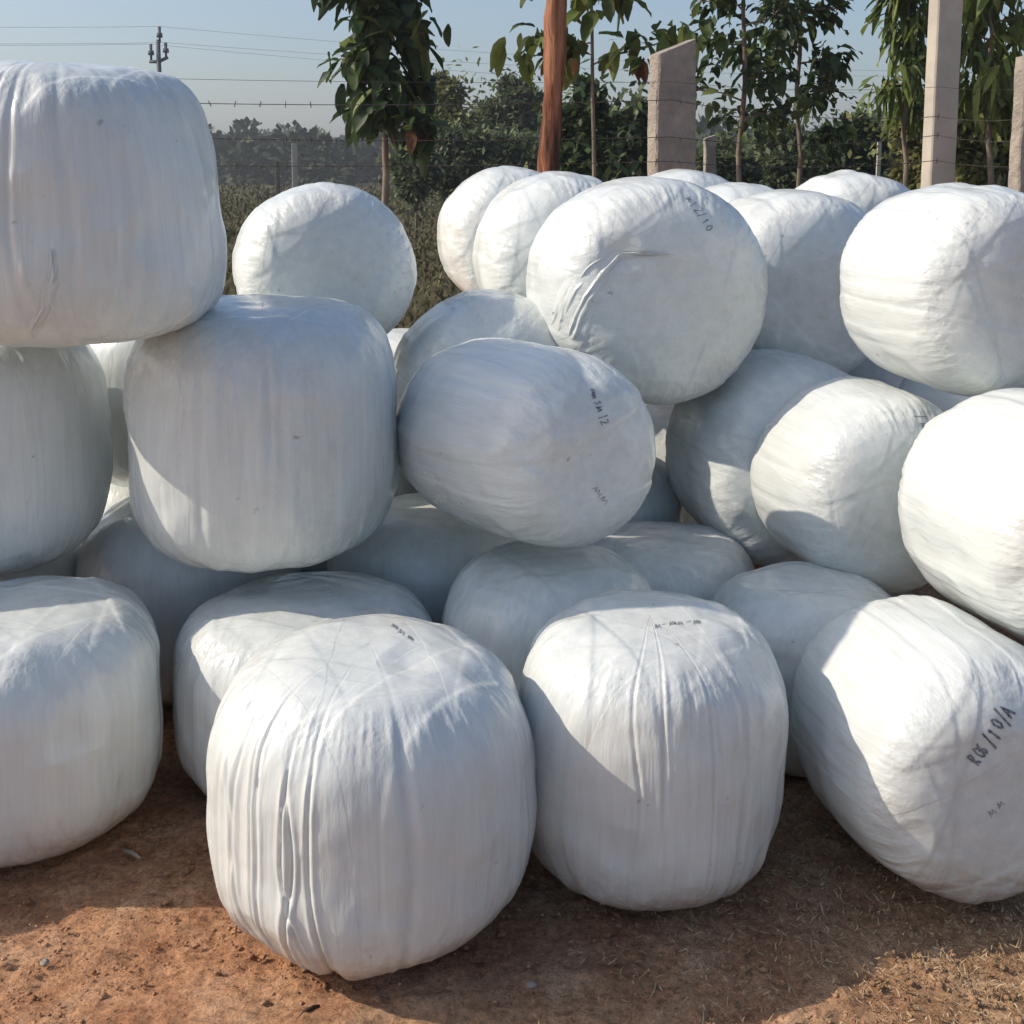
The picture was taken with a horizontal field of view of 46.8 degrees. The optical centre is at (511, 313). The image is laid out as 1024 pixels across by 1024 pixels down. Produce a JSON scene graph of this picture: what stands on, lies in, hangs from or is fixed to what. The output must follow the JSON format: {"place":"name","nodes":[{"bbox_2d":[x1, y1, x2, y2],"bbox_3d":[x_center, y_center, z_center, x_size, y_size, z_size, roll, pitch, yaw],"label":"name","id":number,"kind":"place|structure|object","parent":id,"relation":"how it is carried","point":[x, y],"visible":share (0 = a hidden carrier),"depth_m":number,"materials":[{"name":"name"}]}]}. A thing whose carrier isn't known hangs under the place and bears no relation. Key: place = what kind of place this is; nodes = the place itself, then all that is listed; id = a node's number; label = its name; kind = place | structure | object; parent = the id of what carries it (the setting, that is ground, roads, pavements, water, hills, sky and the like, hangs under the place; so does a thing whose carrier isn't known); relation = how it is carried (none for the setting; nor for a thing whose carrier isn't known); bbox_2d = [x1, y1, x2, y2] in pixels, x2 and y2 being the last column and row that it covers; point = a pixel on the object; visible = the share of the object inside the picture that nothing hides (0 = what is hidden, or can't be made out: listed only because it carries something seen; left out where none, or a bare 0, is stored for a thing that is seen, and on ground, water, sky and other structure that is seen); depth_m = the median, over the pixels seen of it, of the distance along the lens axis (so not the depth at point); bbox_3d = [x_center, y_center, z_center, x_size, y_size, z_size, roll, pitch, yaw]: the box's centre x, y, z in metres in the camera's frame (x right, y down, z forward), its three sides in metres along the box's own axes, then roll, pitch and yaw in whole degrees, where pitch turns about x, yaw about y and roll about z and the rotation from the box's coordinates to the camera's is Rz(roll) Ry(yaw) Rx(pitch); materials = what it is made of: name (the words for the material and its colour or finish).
{"place":"outdoors","nodes":[
{"label":"outdoors","id":0,"kind":"place"},
{"bbox_2d":[0,182,1023,1023],"bbox_3d":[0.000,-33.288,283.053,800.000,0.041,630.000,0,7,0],"label":"ground","id":1,"kind":"structure","parent":0,"point":[176,794],"depth_m":2.22,"materials":[{"name":"red soil"}]},
{"bbox_2d":[0,543,81,580],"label":"wrapped bale","id":2,"kind":"object","parent":1,"relation":"on","point":[64,565],"visible":0.03,"depth_m":3.15},
{"bbox_2d":[0,344,112,574],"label":"wrapped bale","id":3,"kind":"object","parent":2,"relation":"on","point":[56,455],"visible":0.81,"depth_m":2.80},
{"bbox_2d":[40,959,48,966],"bbox_3d":[-0.859,1.194,2.176,0.016,0.012,0.016,0,7,0],"label":"pebble","id":4,"kind":"object","parent":1,"relation":"on","point":[44,962],"visible":1,"depth_m":2.17,"materials":[{"name":"stone"}]},
{"bbox_2d":[0,575,162,867],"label":"wrapped bale","id":5,"kind":"object","parent":1,"relation":"on","point":[81,726],"visible":1,"depth_m":2.44},
{"bbox_2d":[104,484,128,510],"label":"wrapped bale","id":6,"kind":"object","parent":1,"relation":"on","point":[117,493],"depth_m":3.60},
{"bbox_2d":[123,849,140,859],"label":"straw stalk","id":7,"kind":"object","parent":1,"relation":"on","point":[133,853],"visible":1,"depth_m":2.51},
{"bbox_2d":[148,26,168,71],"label":"power pole","id":8,"kind":"object","parent":1,"relation":"on","point":[158,60],"visible":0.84,"depth_m":41.14,"materials":[{"name":"metal"}]},
{"bbox_2d":[0,44,875,93],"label":"power line","id":9,"kind":"object","parent":8,"relation":"attached to","point":[339,61],"visible":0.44,"depth_m":42.29,"materials":[{"name":"metal"}]},
{"bbox_2d":[85,43,976,76],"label":"power line","id":10,"kind":"object","parent":8,"relation":"attached to","point":[330,54],"visible":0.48,"depth_m":42.06,"materials":[{"name":"metal"}]},
{"bbox_2d":[146,26,972,72],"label":"power line","id":11,"kind":"object","parent":8,"relation":"attached to","point":[439,49],"visible":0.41,"depth_m":42.46,"materials":[{"name":"metal"}]},
{"bbox_2d":[75,497,299,704],"bbox_3d":[-0.905,0.776,3.318,0.611,0.555,0.619,0,7,0],"label":"wrapped bale","id":12,"kind":"object","parent":1,"relation":"on","point":[117,547],"visible":0.22,"depth_m":3.03},
{"bbox_2d":[89,340,135,487],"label":"wrapped bale","id":13,"kind":"object","parent":12,"relation":"on","point":[112,357],"visible":0.02,"depth_m":3.26},
{"bbox_2d":[232,182,416,333],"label":"wrapped bale","id":14,"kind":"object","parent":13,"relation":"on","point":[348,244],"visible":0.72,"depth_m":3.27},
{"bbox_2d":[123,294,398,572],"bbox_3d":[-0.613,0.282,2.940,0.664,0.634,0.672,-2,9,-15],"label":"wrapped bale","id":15,"kind":"object","parent":12,"relation":"on","point":[262,432],"visible":0.97,"depth_m":2.67},
{"bbox_2d":[0,60,226,347],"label":"wrapped bale","id":16,"kind":"object","parent":15,"relation":"on","point":[112,228],"visible":1,"depth_m":2.42},
{"bbox_2d":[275,161,279,194],"bbox_3d":[-5.309,-2.538,26.891,0.102,1.804,0.053,-1,7,-11],"label":"fence post","id":17,"kind":"object","parent":1,"relation":"on","point":[277,169],"visible":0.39,"depth_m":26.80,"materials":[{"name":"grey concrete"}]},
{"bbox_2d":[291,143,297,187],"bbox_3d":[-4.371,-2.341,23.893,0.117,2.144,0.061,-1,7,-11],"label":"fence post","id":18,"kind":"object","parent":1,"relation":"on","point":[294,169],"visible":0.36,"depth_m":23.79,"materials":[{"name":"concrete"}]},
{"bbox_2d":[172,571,431,795],"bbox_3d":[-0.487,0.892,2.832,0.631,0.453,0.636,0,7,0],"label":"wrapped bale","id":19,"kind":"object","parent":1,"relation":"on","point":[222,639],"visible":0.45,"depth_m":2.69},
{"bbox_2d":[295,1004,319,1019],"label":"twig","id":20,"kind":"object","parent":1,"relation":"on","point":[311,1008],"visible":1,"depth_m":2.05,"materials":[{"name":"wood"}]},
{"bbox_2d":[218,180,461,328],"bbox_3d":[-0.168,-2.770,29.926,68.323,1.111,45.241,0,7,0],"label":"dry scrub","id":21,"kind":"object","parent":1,"relation":"on","point":[246,207],"visible":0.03,"depth_m":22.54,"materials":[{"name":"plant"}]},
{"bbox_2d":[300,465,418,571],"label":"wrapped bale","id":22,"kind":"object","parent":1,"relation":"on","point":[404,486],"depth_m":3.64},
{"bbox_2d":[206,614,536,980],"bbox_3d":[-0.265,0.900,2.286,0.627,0.558,0.619,0,7,0],"label":"wrapped bale","id":23,"kind":"object","parent":1,"relation":"on","point":[371,810],"visible":1,"depth_m":2.04,"materials":[{"name":"plastic"}]},
{"bbox_2d":[311,0,452,206],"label":"teak tree","id":24,"kind":"object","parent":1,"relation":"on","point":[376,26],"visible":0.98,"depth_m":8.67,"materials":[{"name":"green plant"}]},
{"bbox_2d":[373,111,468,250],"bbox_3d":[-1.615,-2.395,20.948,1.759,2.670,2.097,-5,8,-34],"label":"bush","id":25,"kind":"object","parent":1,"relation":"on","point":[412,185],"visible":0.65,"depth_m":20.66,"materials":[{"name":"green plant"}]},
{"bbox_2d":[326,493,517,623],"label":"wrapped bale","id":26,"kind":"object","parent":1,"relation":"on","point":[421,548],"visible":0.25,"depth_m":3.13},
{"bbox_2d":[394,289,557,413],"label":"wrapped bale","id":27,"kind":"object","parent":26,"relation":"on","point":[461,317],"visible":0.2,"depth_m":3.34},
{"bbox_2d":[374,46,516,199],"bbox_3d":[-1.470,-3.886,26.688,3.287,4.235,3.292,0,7,0],"label":"round tree","id":28,"kind":"object","parent":1,"relation":"on","point":[450,93],"visible":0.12,"depth_m":26.23,"materials":[{"name":"green plant"}]},
{"bbox_2d":[424,105,525,213],"bbox_3d":[-0.885,-2.543,21.886,2.367,2.734,2.236,0,7,0],"label":"bush","id":29,"kind":"object","parent":1,"relation":"on","point":[470,152],"visible":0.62,"depth_m":21.56,"materials":[{"name":"green plant"}]},
{"bbox_2d":[472,101,539,170],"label":"bush","id":30,"kind":"object","parent":1,"relation":"on","point":[514,146],"visible":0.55,"depth_m":22.45,"materials":[{"name":"green plant"}]},
{"bbox_2d":[0,819,1023,1023],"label":"soil crumbs","id":31,"kind":"object","parent":1,"relation":"on","point":[502,934],"visible":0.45,"depth_m":2.22,"materials":[{"name":"brown soil"}]},
{"bbox_2d":[462,57,562,167],"bbox_3d":[-0.267,-4.109,28.665,3.021,4.197,3.075,4,8,27],"label":"round tree","id":32,"kind":"object","parent":1,"relation":"on","point":[517,93],"visible":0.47,"depth_m":28.12,"materials":[{"name":"green plant"}]},
{"bbox_2d":[525,981,536,988],"bbox_3d":[0.034,1.202,2.119,0.022,0.012,0.014,0,7,0],"label":"pebble","id":33,"kind":"object","parent":1,"relation":"on","point":[531,984],"visible":1,"depth_m":2.11,"materials":[{"name":"grey stone"}]},
{"bbox_2d":[441,541,651,694],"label":"wrapped bale","id":34,"kind":"object","parent":1,"relation":"on","point":[505,603],"visible":0.38,"depth_m":2.76},
{"bbox_2d":[396,338,655,547],"bbox_3d":[0.014,0.308,2.917,0.487,0.482,0.707,-5,6,-34],"label":"wrapped bale","id":35,"kind":"object","parent":34,"relation":"on","point":[536,444],"visible":1,"depth_m":2.66,"materials":[{"name":"plastic"}]},
{"bbox_2d":[537,0,566,172],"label":"timber post","id":36,"kind":"object","parent":1,"relation":"on","point":[554,54],"visible":0.34,"depth_m":6.35,"materials":[{"name":"brown wood"}]},
{"bbox_2d":[491,36,649,181],"bbox_3d":[0.867,-1.610,13.329,1.776,2.971,1.880,-7,10,-43],"label":"bush","id":37,"kind":"object","parent":1,"relation":"on","point":[579,150],"visible":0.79,"depth_m":13.21,"materials":[{"name":"green plant"}]},
{"bbox_2d":[490,0,714,177],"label":"teak tree","id":38,"kind":"object","parent":1,"relation":"on","point":[638,69],"visible":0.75,"depth_m":8.15,"materials":[{"name":"green plant"}]},
{"bbox_2d":[565,70,702,181],"bbox_3d":[1.401,-1.701,14.241,1.900,2.927,1.974,-1,7,-7],"label":"bush","id":39,"kind":"object","parent":1,"relation":"on","point":[633,114],"visible":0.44,"depth_m":14.06,"materials":[{"name":"green plant"}]},
{"bbox_2d":[519,589,788,910],"bbox_3d":[0.279,0.884,2.451,0.560,0.551,0.558,-1,8,-10],"label":"wrapped bale","id":40,"kind":"object","parent":1,"relation":"on","point":[658,722],"visible":0.95,"depth_m":2.22,"materials":[{"name":"plastic"}]},
{"bbox_2d":[628,457,684,522],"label":"wrapped bale","id":41,"kind":"object","parent":1,"relation":"on","point":[661,501],"visible":0.05,"depth_m":3.66},
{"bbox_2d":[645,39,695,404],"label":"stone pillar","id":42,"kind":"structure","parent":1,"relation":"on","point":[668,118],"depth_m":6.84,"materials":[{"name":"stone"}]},
{"bbox_2d":[646,404,697,523],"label":"wrapped bale","id":43,"kind":"object","parent":1,"relation":"on","point":[660,415],"visible":0.09,"depth_m":4.25},
{"bbox_2d":[592,521,754,600],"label":"wrapped bale","id":44,"kind":"object","parent":1,"relation":"on","point":[704,562],"visible":0.27,"depth_m":3.20},
{"bbox_2d":[665,349,850,566],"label":"wrapped bale","id":45,"kind":"object","parent":44,"relation":"on","point":[712,438],"visible":0.5,"depth_m":3.34},
{"bbox_2d":[526,176,767,405],"bbox_3d":[0.381,-0.072,3.474,0.650,0.654,0.587,-2,7,-14],"label":"wrapped bale","id":46,"kind":"object","parent":45,"relation":"on","point":[653,289],"visible":0.95,"depth_m":3.21,"materials":[{"name":"plastic"}]},
{"bbox_2d":[728,189,866,372],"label":"wrapped bale","id":47,"kind":"object","parent":45,"relation":"on","point":[802,236],"visible":0.47,"depth_m":3.71},
{"bbox_2d":[703,135,716,174],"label":"stone pillar","id":48,"kind":"structure","parent":1,"relation":"on","point":[709,149],"depth_m":12.36,"materials":[{"name":"stone"}]},
{"bbox_2d":[695,123,787,185],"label":"bush","id":49,"kind":"object","parent":1,"relation":"on","point":[726,154],"visible":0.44,"depth_m":15.14,"materials":[{"name":"green plant"}]},
{"bbox_2d":[677,0,819,181],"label":"teak sapling","id":50,"kind":"object","parent":1,"relation":"on","point":[752,72],"visible":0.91,"depth_m":8.96,"materials":[{"name":"green plant"}]},
{"bbox_2d":[475,792,1023,1023],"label":"straw litter","id":51,"kind":"object","parent":1,"relation":"on","point":[845,934],"visible":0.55,"depth_m":2.23,"materials":[{"name":"beige plant"}]},
{"bbox_2d":[727,106,845,189],"bbox_3d":[3.838,-1.756,16.426,1.840,2.504,1.886,0,7,0],"label":"bush","id":52,"kind":"object","parent":1,"relation":"on","point":[786,158],"visible":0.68,"depth_m":16.07,"materials":[{"name":"green plant"}]},
{"bbox_2d":[707,0,867,187],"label":"teak sapling","id":53,"kind":"object","parent":1,"relation":"on","point":[830,68],"visible":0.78,"depth_m":9.59,"materials":[{"name":"green plant"}]},
{"bbox_2d":[712,561,890,776],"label":"wrapped bale","id":54,"kind":"object","parent":1,"relation":"on","point":[789,610],"visible":0.28,"depth_m":2.81},
{"bbox_2d":[750,376,942,593],"bbox_3d":[0.939,0.454,3.174,0.541,0.540,0.484,-1,7,-12],"label":"wrapped bale","id":55,"kind":"object","parent":54,"relation":"on","point":[829,456],"visible":0.69,"depth_m":2.97,"materials":[{"name":"plastic"}]},
{"bbox_2d":[840,183,1023,396],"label":"wrapped bale","id":56,"kind":"object","parent":55,"relation":"on","point":[932,286],"visible":0.98,"depth_m":2.84},
{"bbox_2d":[802,83,899,177],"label":"bush","id":57,"kind":"object","parent":1,"relation":"on","point":[863,160],"visible":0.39,"depth_m":17.02,"materials":[{"name":"green plant"}]},
{"bbox_2d":[876,142,881,175],"bbox_3d":[4.300,-1.030,13.979,0.054,1.957,0.029,-1,7,-11],"label":"fence post","id":58,"kind":"object","parent":1,"relation":"on","point":[878,169],"visible":0.11,"depth_m":13.87,"materials":[{"name":"concrete"}]},
{"bbox_2d":[854,0,928,187],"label":"mango tree","id":59,"kind":"object","parent":1,"relation":"on","point":[912,23],"visible":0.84,"depth_m":10.30,"materials":[{"name":"green plant"}]},
{"bbox_2d":[835,75,955,189],"bbox_3d":[4.090,-1.423,11.959,1.481,2.934,1.415,0,7,0],"label":"bush","id":60,"kind":"object","parent":1,"relation":"on","point":[914,178],"visible":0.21,"depth_m":11.81,"materials":[{"name":"green plant"}]},
{"bbox_2d":[790,595,1023,904],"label":"wrapped bale","id":61,"kind":"object","parent":1,"relation":"on","point":[907,722],"visible":1,"depth_m":2.27,"materials":[{"name":"plastic"}]},
{"bbox_2d":[898,388,1023,640],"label":"wrapped bale","id":62,"kind":"object","parent":61,"relation":"on","point":[961,502],"visible":1,"depth_m":2.54},
{"bbox_2d":[921,0,962,187],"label":"concrete pole","id":63,"kind":"object","parent":1,"relation":"on","point":[944,43],"visible":0.42,"depth_m":7.25,"materials":[{"name":"grey concrete"}]},
{"bbox_2d":[902,51,1016,188],"bbox_3d":[4.351,-1.121,10.838,1.571,2.606,1.366,-7,10,-43],"label":"bush","id":64,"kind":"object","parent":1,"relation":"on","point":[970,152],"visible":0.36,"depth_m":10.57,"materials":[{"name":"green plant"}]},
{"bbox_2d":[914,0,1023,184],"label":"mango tree","id":65,"kind":"object","parent":1,"relation":"on","point":[993,70],"visible":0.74,"depth_m":9.29,"materials":[{"name":"green plant"}]},
{"bbox_2d":[1008,56,1023,192],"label":"stone pillar","id":66,"kind":"structure","parent":1,"relation":"on","point":[1016,171],"depth_m":6.88,"materials":[{"name":"stone"}]},
{"bbox_2d":[200,97,1011,122],"bbox_3d":[-0.219,-1.193,6.856,6.976,0.178,0.450,0,7,-2],"label":"barbed wire","id":67,"kind":"object","parent":66,"relation":"attached to","point":[656,100],"visible":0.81,"depth_m":6.74,"materials":[{"name":"grey metal"}]},
{"bbox_2d":[217,159,994,170],"bbox_3d":[-0.219,-0.877,6.895,6.976,0.098,0.450,0,7,-2],"label":"barbed wire","id":68,"kind":"object","parent":66,"relation":"attached to","point":[768,167],"visible":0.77,"depth_m":6.79,"materials":[{"name":"grey metal"}]},
{"bbox_2d":[198,79,1013,89],"bbox_3d":[-0.219,-1.343,6.840,6.975,0.090,0.448,0,7,-2],"label":"plain wire","id":69,"kind":"object","parent":66,"relation":"attached to","point":[566,82],"visible":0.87,"depth_m":6.71,"materials":[{"name":"grey metal"}]},
{"bbox_2d":[212,132,1009,146],"bbox_3d":[-0.219,-1.032,6.876,6.976,0.140,0.450,0,7,-2],"label":"barbed wire","id":70,"kind":"object","parent":66,"relation":"attached to","point":[485,140],"visible":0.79,"depth_m":6.77,"materials":[{"name":"grey metal"}]},
{"bbox_2d":[0,0,1023,137],"label":"sky","id":71,"kind":"structure","parent":0,"point":[52,31],"materials":[{"name":"blue"}]},
{"bbox_2d":[880,147,909,185],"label":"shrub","id":72,"kind":"object","parent":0,"point":[899,154],"depth_m":18.26,"materials":[{"name":"green plant"}]},
{"bbox_2d":[889,590,912,596],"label":"wrapped bale","id":73,"kind":"object","parent":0,"point":[900,593],"visible":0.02,"depth_m":3.88},
{"bbox_2d":[898,378,969,411],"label":"wrapped bale","id":74,"kind":"object","parent":73,"relation":"on","point":[943,401],"visible":0.08,"depth_m":3.69},
{"bbox_2d":[1016,637,1023,645],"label":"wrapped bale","id":75,"kind":"object","parent":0,"point":[1021,642],"visible":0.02,"depth_m":3.42},
{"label":"hill","id":76,"kind":"structure","parent":0,"visible":0},
{"bbox_2d":[208,110,1006,186],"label":"woodland","id":77,"kind":"object","parent":76,"relation":"on","point":[252,156],"visible":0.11,"depth_m":100.91,"materials":[{"name":"green plant"}]},
{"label":"wrapped bale","id":78,"kind":"object","parent":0,"visible":0},
{"bbox_2d":[387,328,409,356],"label":"wrapped bale","id":79,"kind":"object","parent":78,"relation":"on","point":[395,336],"visible":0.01,"depth_m":3.95},
{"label":"wrapped bale","id":80,"kind":"object","parent":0,"visible":0},
{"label":"wrapped bale","id":81,"kind":"object","parent":80,"relation":"on","visible":0},
{"bbox_2d":[437,166,539,290],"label":"wrapped bale","id":82,"kind":"object","parent":81,"relation":"on","point":[467,202],"visible":0.27,"depth_m":4.50},
{"bbox_2d":[472,171,603,296],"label":"wrapped bale","id":83,"kind":"object","parent":81,"relation":"on","point":[516,214],"visible":0.23,"depth_m":3.82},
{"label":"wrapped bale","id":84,"kind":"object","parent":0,"visible":0},
{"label":"wrapped bale","id":85,"kind":"object","parent":84,"relation":"on","visible":0},
{"bbox_2d":[650,169,728,187],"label":"wrapped bale","id":86,"kind":"object","parent":85,"relation":"on","point":[702,179],"visible":0.06,"depth_m":4.85},
{"bbox_2d":[704,182,774,201],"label":"wrapped bale","id":87,"kind":"object","parent":85,"relation":"on","point":[728,191],"visible":0.07,"depth_m":4.34},
{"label":"wrapped bale","id":88,"kind":"object","parent":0,"visible":0},
{"bbox_2d":[847,357,903,387],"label":"wrapped bale","id":89,"kind":"object","parent":88,"relation":"on","point":[868,368],"visible":0.02,"depth_m":4.63},
{"bbox_2d":[795,170,910,212],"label":"wrapped bale","id":90,"kind":"object","parent":89,"relation":"on","point":[865,192],"visible":0.1,"depth_m":4.61}
]}

